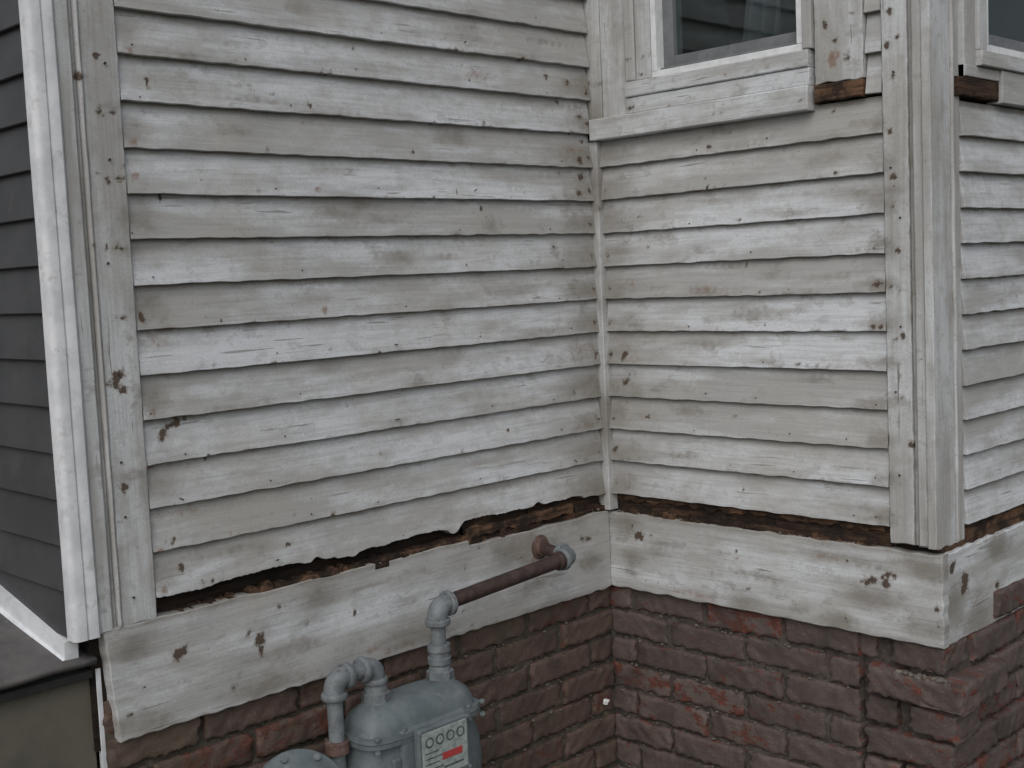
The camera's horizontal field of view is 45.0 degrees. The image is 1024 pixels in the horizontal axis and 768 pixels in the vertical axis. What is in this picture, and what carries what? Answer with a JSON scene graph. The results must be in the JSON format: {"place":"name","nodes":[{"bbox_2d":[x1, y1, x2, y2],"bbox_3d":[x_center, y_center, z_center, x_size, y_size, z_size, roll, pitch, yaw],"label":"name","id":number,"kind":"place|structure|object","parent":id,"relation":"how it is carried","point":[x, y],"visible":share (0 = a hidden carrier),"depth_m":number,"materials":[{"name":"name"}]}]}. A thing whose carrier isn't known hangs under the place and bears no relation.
{"place":"outdoors","nodes":[
{"label":"outdoors","id":0,"kind":"place"},
{"bbox_2d":[612,607,619,763],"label":"ground","id":1,"kind":"structure","parent":0,"point":[614,633],"depth_m":5.38,"materials":[{"name":"soil"}]},
{"bbox_2d":[0,613,107,767],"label":"cellar bulkhead","id":2,"kind":"object","parent":1,"relation":"on","point":[45,713],"visible":0.81,"depth_m":2.66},
{"bbox_2d":[0,0,66,636],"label":"dark grey siding","id":3,"kind":"object","parent":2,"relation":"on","point":[31,576],"visible":0.73,"depth_m":2.71,"materials":[{"name":"grey wood"}]},
{"bbox_2d":[0,585,78,660],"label":"flashing strip","id":4,"kind":"object","parent":2,"relation":"on","point":[19,614],"visible":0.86,"depth_m":2.76,"materials":[{"name":"white metal"}]},
{"bbox_2d":[96,586,616,767],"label":"brick foundation","id":5,"kind":"object","parent":1,"relation":"on","point":[281,734],"visible":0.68,"depth_m":3.58,"materials":[{"name":"brown brick"}]},
{"bbox_2d":[79,135,590,751],"bbox_3d":[-0.368,-0.425,3.242,1.730,2.320,0.048,-7,7,-44],"label":"sheathing","id":6,"kind":"object","parent":5,"relation":"on","point":[213,591],"visible":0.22,"depth_m":2.96,"materials":[{"name":"black wood"}]},
{"bbox_2d":[113,0,604,597],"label":"clapboards","id":7,"kind":"object","parent":6,"relation":"attached to","point":[361,142],"visible":1,"depth_m":3.14,"materials":[{"name":"white paint"}]},
{"bbox_2d":[97,595,617,767],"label":"mortar","id":8,"kind":"object","parent":5,"relation":"attached to","point":[202,742],"visible":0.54,"depth_m":3.61,"materials":[{"name":"concrete"}]},
{"bbox_2d":[98,510,1023,742],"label":"band boards","id":9,"kind":"object","parent":8,"relation":"on","point":[163,670],"visible":0.94,"depth_m":3.24,"materials":[{"name":"paint"}]},
{"bbox_2d":[263,535,575,767],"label":"gas meter","id":10,"kind":"object","parent":9,"relation":"attached to","point":[429,721],"visible":1,"depth_m":3.05,"materials":[{"name":"paint"}]},
{"bbox_2d":[53,0,964,633],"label":"corner boards","id":11,"kind":"object","parent":9,"relation":"on","point":[919,38],"visible":0.97,"depth_m":3.02,"materials":[{"name":"white paint"}]},
{"bbox_2d":[18,0,100,642],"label":"metal corner trim","id":12,"kind":"structure","parent":11,"relation":"attached to","point":[48,174],"depth_m":2.59,"materials":[{"name":"white metal"}]},
{"bbox_2d":[103,0,901,598],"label":"nails","id":13,"kind":"object","parent":11,"relation":"attached to","point":[397,344],"visible":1,"depth_m":3.08,"materials":[{"name":"brown metal"}]},
{"bbox_2d":[174,76,1023,611],"bbox_3d":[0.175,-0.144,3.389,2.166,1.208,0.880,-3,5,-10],"label":"rotted wood splinters","id":14,"kind":"object","parent":11,"relation":"attached to","point":[974,90],"visible":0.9,"depth_m":3.43,"materials":[{"name":"brown wood"}]},
{"bbox_2d":[599,0,986,117],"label":"window casings","id":15,"kind":"object","parent":11,"relation":"attached to","point":[833,34],"depth_m":3.19,"materials":[{"name":"white wood"}]},
{"bbox_2d":[650,0,663,70],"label":"window frame","id":16,"kind":"object","parent":15,"relation":"attached to","point":[656,26],"visible":0.45,"depth_m":3.56,"materials":[{"name":"white wood"}]},
{"bbox_2d":[662,0,682,66],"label":"window sash","id":17,"kind":"object","parent":16,"relation":"in","point":[672,28],"depth_m":3.56,"materials":[{"name":"grey wood"}]},
{"bbox_2d":[681,0,728,53],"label":"window room side","id":18,"kind":"object","parent":15,"relation":"attached to","point":[704,24],"depth_m":3.91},
{"bbox_2d":[600,0,889,526],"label":"clapboards","id":19,"kind":"object","parent":15,"relation":"attached to","point":[794,204],"visible":1,"depth_m":3.42,"materials":[{"name":"white paint"}]},
{"bbox_2d":[781,0,782,33],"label":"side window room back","id":20,"kind":"object","parent":15,"relation":"attached to","point":[781,18],"depth_m":3.45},
{"bbox_2d":[782,0,795,33],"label":"curtain","id":21,"kind":"object","parent":15,"relation":"attached to","point":[789,15],"depth_m":3.42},
{"bbox_2d":[796,0,801,43],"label":"window frame","id":22,"kind":"object","parent":15,"relation":"attached to","point":[798,23],"visible":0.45,"depth_m":3.22,"materials":[{"name":"white wood"}]},
{"bbox_2d":[987,44,1023,57],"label":"side window frame bottom","id":23,"kind":"object","parent":15,"relation":"attached to","point":[991,48],"visible":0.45,"depth_m":3.23,"materials":[{"name":"white wood"}]},
{"bbox_2d":[986,0,988,43],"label":"side window frame","id":24,"kind":"object","parent":23,"relation":"on","point":[987,20],"visible":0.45,"depth_m":3.15,"materials":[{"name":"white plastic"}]},
{"bbox_2d":[988,44,1023,52],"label":"side window track bottom","id":25,"kind":"structure","parent":23,"relation":"on","point":[1006,48],"depth_m":3.27,"materials":[{"name":"grey metal"}]},
{"bbox_2d":[988,34,1023,51],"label":"side window sash bottom","id":26,"kind":"object","parent":25,"relation":"on","point":[1006,43],"depth_m":3.31,"materials":[{"name":"grey wood"}]},
{"bbox_2d":[988,0,1023,41],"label":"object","id":27,"kind":"object","parent":15,"relation":"attached to","point":[1005,18],"depth_m":4.15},
{"bbox_2d":[959,101,1023,523],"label":"side clapboards","id":28,"kind":"object","parent":11,"relation":"attached to","point":[991,160],"visible":0.98,"depth_m":3.26,"materials":[{"name":"white paint"}]},
{"bbox_2d":[323,508,949,767],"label":"mortar debris","id":29,"kind":"object","parent":9,"relation":"on","point":[918,676],"visible":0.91,"depth_m":3.56,"materials":[{"name":"grey concrete"}]},
{"bbox_2d":[603,699,609,704],"bbox_3d":[0.298,1.002,3.900,0.022,0.020,0.024,-7,7,-44],"label":"paint flake","id":30,"kind":"object","parent":5,"relation":"attached to","point":[606,701],"visible":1,"depth_m":3.89,"materials":[{"name":"white paint"}]},
{"bbox_2d":[615,589,866,767],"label":"mortar","id":31,"kind":"object","parent":1,"relation":"on","point":[860,717],"visible":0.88,"depth_m":3.60,"materials":[{"name":"concrete"}]},
{"bbox_2d":[610,585,980,767],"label":"brick foundation","id":32,"kind":"object","parent":1,"relation":"on","point":[889,694],"visible":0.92,"depth_m":3.53,"materials":[{"name":"brown brick"}]},
{"bbox_2d":[865,637,910,767],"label":"mortar joint","id":33,"kind":"object","parent":1,"relation":"on","point":[885,649],"visible":0.2,"depth_m":3.28,"materials":[{"name":"concrete"}]},
{"bbox_2d":[819,94,931,639],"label":"sheathing pier","id":34,"kind":"structure","parent":33,"relation":"on","point":[910,547],"depth_m":3.17,"materials":[{"name":"black wood"}]},
{"bbox_2d":[910,619,1023,767],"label":"side mortar","id":35,"kind":"object","parent":1,"relation":"on","point":[967,662],"visible":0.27,"depth_m":3.21,"materials":[{"name":"concrete"}]},
{"bbox_2d":[920,578,1023,767],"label":"side brick foundation","id":36,"kind":"object","parent":1,"relation":"on","point":[996,739],"visible":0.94,"depth_m":3.29,"materials":[{"name":"brown brick"}]},
{"bbox_2d":[728,0,745,44],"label":"curtain","id":37,"kind":"object","parent":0,"point":[736,13],"depth_m":3.98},
{"bbox_2d":[742,0,781,41],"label":"window curtain","id":38,"kind":"object","parent":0,"point":[762,19],"depth_m":3.53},
{"bbox_2d":[589,49,1023,141],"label":"window sills","id":39,"kind":"structure","parent":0,"point":[771,86],"depth_m":3.37,"materials":[{"name":"white wood"}]},
{"bbox_2d":[652,43,801,77],"bbox_3d":[0.609,-0.890,3.426,0.078,0.018,0.501,-7,7,-44],"label":"window frame bottom","id":40,"kind":"object","parent":39,"relation":"on","point":[750,56],"depth_m":3.39,"materials":[{"name":"white wood"}]},
{"bbox_2d":[661,42,796,69],"bbox_3d":[0.614,-0.905,3.432,0.060,0.008,0.464,-7,7,-44],"label":"window track bottom","id":41,"kind":"structure","parent":40,"relation":"on","point":[774,47],"depth_m":3.40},
{"bbox_2d":[674,32,796,65],"bbox_3d":[0.632,-0.925,3.422,0.044,0.030,0.426,-7,7,-44],"label":"window sash bottom","id":42,"kind":"object","parent":41,"relation":"on","point":[762,43],"depth_m":3.40,"materials":[{"name":"grey wood"}]},
{"bbox_2d":[970,100,986,104],"bbox_3d":[1.676,-0.157,3.735,1.360,1.500,0.048,-7,7,-44],"label":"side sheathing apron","id":43,"kind":"object","parent":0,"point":[979,102],"depth_m":3.22,"materials":[{"name":"black wood"}]}
]}

